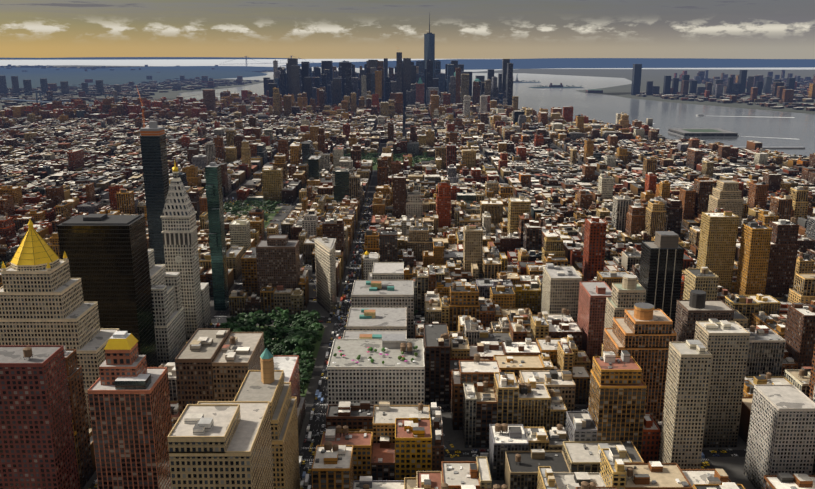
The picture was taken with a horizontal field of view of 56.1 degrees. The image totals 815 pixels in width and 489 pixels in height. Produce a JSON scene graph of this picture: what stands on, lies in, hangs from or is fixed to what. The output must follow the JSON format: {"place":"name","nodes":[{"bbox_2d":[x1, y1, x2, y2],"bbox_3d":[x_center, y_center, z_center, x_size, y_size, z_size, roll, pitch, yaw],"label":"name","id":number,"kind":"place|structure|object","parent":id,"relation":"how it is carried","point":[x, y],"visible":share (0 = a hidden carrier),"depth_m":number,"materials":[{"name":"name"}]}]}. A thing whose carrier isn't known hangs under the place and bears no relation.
{"place":"outdoors","nodes":[
{"label":"outdoors","id":0,"kind":"place"},
{"bbox_2d":[0,59,149,59],"bbox_3d":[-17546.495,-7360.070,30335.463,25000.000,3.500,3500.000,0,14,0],"label":"shore","id":1,"kind":"structure","parent":0,"point":[74,59],"depth_m":28866.83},
{"bbox_2d":[0,57,298,58],"bbox_3d":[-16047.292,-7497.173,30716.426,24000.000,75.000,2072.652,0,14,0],"label":"highlands terrain","id":2,"kind":"structure","parent":1,"relation":"on","point":[147,58],"depth_m":30128.87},
{"bbox_2d":[0,65,270,109],"bbox_3d":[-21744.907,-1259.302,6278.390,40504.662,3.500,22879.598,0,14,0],"label":"brooklyn ground","id":3,"kind":"structure","parent":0,"point":[170,93],"depth_m":6525.66,"materials":[{"name":"grey"}]},
{"bbox_2d":[0,52,814,110],"bbox_3d":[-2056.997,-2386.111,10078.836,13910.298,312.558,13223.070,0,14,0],"label":"distant buildings","id":4,"kind":"structure","parent":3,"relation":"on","point":[777,89],"depth_m":5269.29,"materials":[{"name":"grey metal"}]},
{"bbox_2d":[0,66,285,87],"bbox_3d":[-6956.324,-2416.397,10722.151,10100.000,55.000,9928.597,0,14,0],"label":"brooklyn ridge","id":5,"kind":"structure","parent":0,"point":[78,76],"depth_m":9522.68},
{"bbox_2d":[225,206,281,227],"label":"park lawn","id":6,"kind":"structure","parent":0,"point":[271,216],"depth_m":1553.34,"materials":[{"name":"green plant"}]},
{"bbox_2d":[223,200,281,220],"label":"park trees","id":7,"kind":"object","parent":6,"relation":"on","point":[265,205],"visible":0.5,"depth_m":1555.49,"materials":[{"name":"green plant"}]},
{"bbox_2d":[256,325,326,401],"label":"park ground","id":8,"kind":"structure","parent":0,"point":[317,347],"depth_m":846.25,"materials":[{"name":"green plant"}]},
{"bbox_2d":[220,307,323,393],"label":"trees","id":9,"kind":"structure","parent":8,"relation":"on","point":[301,335],"depth_m":851.31,"materials":[{"name":"green plant"}]},
{"bbox_2d":[1,101,745,488],"bbox_3d":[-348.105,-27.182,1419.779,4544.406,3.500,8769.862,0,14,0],"label":"street","id":10,"kind":"structure","parent":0,"point":[323,387],"depth_m":913.97,"materials":[{"name":"grey asphalt"}]},
{"bbox_2d":[0,219,119,427],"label":"gold-roofed skyscraper","id":11,"kind":"structure","parent":10,"relation":"on","point":[42,302],"depth_m":620.18,"materials":[{"name":"beige stone"}]},
{"bbox_2d":[1,90,140,105],"bbox_3d":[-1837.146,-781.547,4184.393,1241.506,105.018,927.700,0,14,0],"label":"manhattan bridge","id":12,"kind":"structure","parent":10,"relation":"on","point":[41,101],"depth_m":4370.84,"materials":[{"name":"metal"}]},
{"bbox_2d":[57,214,157,366],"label":"skyscraper","id":13,"kind":"structure","parent":10,"relation":"on","point":[107,255],"depth_m":694.18,"materials":[{"name":"black glass"}]},
{"bbox_2d":[0,328,305,488],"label":"buildings","id":14,"kind":"structure","parent":10,"relation":"on","point":[240,420],"depth_m":458.86,"materials":[{"name":"beige stone"}]},
{"bbox_2d":[136,85,169,269],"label":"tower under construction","id":15,"kind":"structure","parent":10,"relation":"on","point":[154,159],"depth_m":943.66,"materials":[{"name":"grey glass"}]},
{"bbox_2d":[148,249,185,366],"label":"high-rise building","id":16,"kind":"structure","parent":10,"relation":"on","point":[169,323],"depth_m":799.70,"materials":[{"name":"grey stone"}]},
{"bbox_2d":[160,159,210,339],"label":"clock tower","id":17,"kind":"structure","parent":10,"relation":"on","point":[179,232],"depth_m":851.51,"materials":[{"name":"white stone"}]},
{"bbox_2d":[205,162,228,310],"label":"glass skyscraper","id":18,"kind":"structure","parent":10,"relation":"on","point":[214,196],"depth_m":951.50,"materials":[{"name":"teal glass"}]},
{"bbox_2d":[256,235,299,296],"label":"tower","id":19,"kind":"structure","parent":10,"relation":"on","point":[278,259],"depth_m":964.72,"materials":[{"name":"brown brick"}]},
{"bbox_2d":[314,237,336,316],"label":"flatiron building","id":20,"kind":"structure","parent":10,"relation":"on","point":[325,267],"depth_m":965.75,"materials":[{"name":"beige stone"}]},
{"bbox_2d":[327,250,424,404],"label":"office buildings","id":21,"kind":"structure","parent":10,"relation":"on","point":[376,354],"depth_m":658.08,"materials":[{"name":"white stone"}]},
{"bbox_2d":[6,109,755,488],"bbox_3d":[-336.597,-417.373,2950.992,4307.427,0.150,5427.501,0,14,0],"label":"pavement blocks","id":22,"kind":"structure","parent":10,"relation":"on","point":[732,467],"depth_m":712.69,"materials":[{"name":"concrete"}]},
{"bbox_2d":[1,143,805,339],"bbox_3d":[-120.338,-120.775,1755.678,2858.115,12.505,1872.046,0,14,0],"label":"street trees","id":23,"kind":"object","parent":22,"relation":"on","point":[416,311],"visible":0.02,"depth_m":1831.95,"materials":[{"name":"green plant"}]},
{"bbox_2d":[0,158,814,488],"bbox_3d":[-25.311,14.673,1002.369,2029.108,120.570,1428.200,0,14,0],"label":"city buildings","id":24,"kind":"structure","parent":10,"relation":"on","point":[772,268],"depth_m":932.34,"materials":[{"name":"brown brick"}]},
{"bbox_2d":[0,156,814,488],"bbox_3d":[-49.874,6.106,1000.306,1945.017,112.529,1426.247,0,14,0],"label":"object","id":25,"kind":"object","parent":24,"relation":"on","point":[616,452],"visible":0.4,"depth_m":840.59,"materials":[{"name":"grey metal"}]},
{"bbox_2d":[5,166,812,488],"bbox_3d":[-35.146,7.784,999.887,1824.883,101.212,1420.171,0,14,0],"label":"water towers","id":26,"kind":"structure","parent":24,"relation":"on","point":[329,446],"depth_m":865.36,"materials":[{"name":"brown wood"}]},
{"bbox_2d":[0,60,814,196],"bbox_3d":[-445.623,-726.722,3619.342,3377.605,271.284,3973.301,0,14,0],"label":"city buildings","id":27,"kind":"structure","parent":10,"relation":"on","point":[244,140],"depth_m":2491.19,"materials":[{"name":"brown brick"}]},
{"bbox_2d":[93,197,745,488],"bbox_3d":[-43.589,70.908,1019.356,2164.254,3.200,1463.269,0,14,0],"label":"cars","id":28,"kind":"object","parent":10,"relation":"on","point":[318,395],"visible":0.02,"depth_m":728.50,"materials":[{"name":"paint"}]},
{"bbox_2d":[396,14,479,83],"bbox_3d":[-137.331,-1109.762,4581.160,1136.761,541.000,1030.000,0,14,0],"label":"downtown landmarks","id":29,"kind":"object","parent":10,"relation":"on","point":[429,45],"visible":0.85,"depth_m":4446.44,"materials":[{"name":"glass"}]},
{"bbox_2d":[212,204,711,488],"bbox_3d":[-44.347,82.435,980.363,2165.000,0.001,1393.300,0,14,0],"label":"road markings","id":30,"kind":"object","parent":10,"relation":"on","point":[330,347],"visible":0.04,"depth_m":925.64,"materials":[{"name":"paint"}]},
{"bbox_2d":[541,180,814,488],"bbox_3d":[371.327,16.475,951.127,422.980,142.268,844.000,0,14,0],"label":"high-rise buildings","id":31,"kind":"structure","parent":10,"relation":"on","point":[689,356],"depth_m":620.69,"materials":[{"name":"beige concrete"}]},
{"bbox_2d":[361,158,430,169],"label":"park ground","id":32,"kind":"structure","parent":0,"point":[376,165],"depth_m":2282.59,"materials":[{"name":"green plant"}]},
{"bbox_2d":[344,152,434,165],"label":"trees","id":33,"kind":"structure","parent":32,"relation":"on","point":[372,155],"depth_m":2276.81,"materials":[{"name":"green plant"}]},
{"bbox_2d":[0,59,814,156],"bbox_3d":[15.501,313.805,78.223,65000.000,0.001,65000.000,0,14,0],"label":"water","id":34,"kind":"structure","parent":0,"point":[759,125],"depth_m":4655.05,"materials":[{"name":"grey liquid"}]},
{"bbox_2d":[54,91,263,102],"bbox_3d":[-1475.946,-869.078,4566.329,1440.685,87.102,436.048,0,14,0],"label":"brooklyn bridge","id":35,"kind":"structure","parent":34,"relation":"on","point":[115,95],"depth_m":4634.90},
{"bbox_2d":[227,56,313,63],"bbox_3d":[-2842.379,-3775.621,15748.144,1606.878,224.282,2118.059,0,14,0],"label":"verrazzano bridge","id":36,"kind":"structure","parent":34,"relation":"on","point":[261,63],"depth_m":15511.21,"materials":[{"name":"grey metal"}]},
{"bbox_2d":[540,89,793,138],"bbox_3d":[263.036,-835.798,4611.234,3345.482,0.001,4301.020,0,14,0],"label":"boat wakes","id":37,"kind":"object","parent":34,"relation":"on","point":[741,116],"visible":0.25,"depth_m":3817.76,"materials":[{"name":"white liquid"}]},
{"bbox_2d":[573,118,804,148],"bbox_3d":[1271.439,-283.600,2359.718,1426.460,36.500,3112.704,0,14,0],"label":"hudson piers","id":38,"kind":"structure","parent":34,"relation":"on","point":[700,132],"depth_m":2978.05,"materials":[{"name":"grey concrete"}]},
{"bbox_2d":[0,0,814,58],"label":"sky","id":39,"kind":"structure","parent":0,"point":[301,29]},
{"bbox_2d":[283,59,814,69],"bbox_3d":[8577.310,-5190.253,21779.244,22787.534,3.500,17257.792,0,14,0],"label":"distant land","id":40,"kind":"structure","parent":0,"point":[357,64],"depth_m":16047.47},
{"bbox_2d":[530,86,583,87],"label":"island","id":41,"kind":"structure","parent":0,"point":[556,87],"depth_m":6869.95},
{"bbox_2d":[388,58,814,66],"bbox_3d":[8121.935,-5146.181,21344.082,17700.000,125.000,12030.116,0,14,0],"label":"staten island hills","id":42,"kind":"structure","parent":0,"point":[547,62],"depth_m":17132.17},
{"bbox_2d":[472,69,814,113],"bbox_3d":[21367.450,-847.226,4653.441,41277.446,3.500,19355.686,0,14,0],"label":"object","id":43,"kind":"structure","parent":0,"point":[656,76],"depth_m":10215.03,"materials":[{"name":"grey"}]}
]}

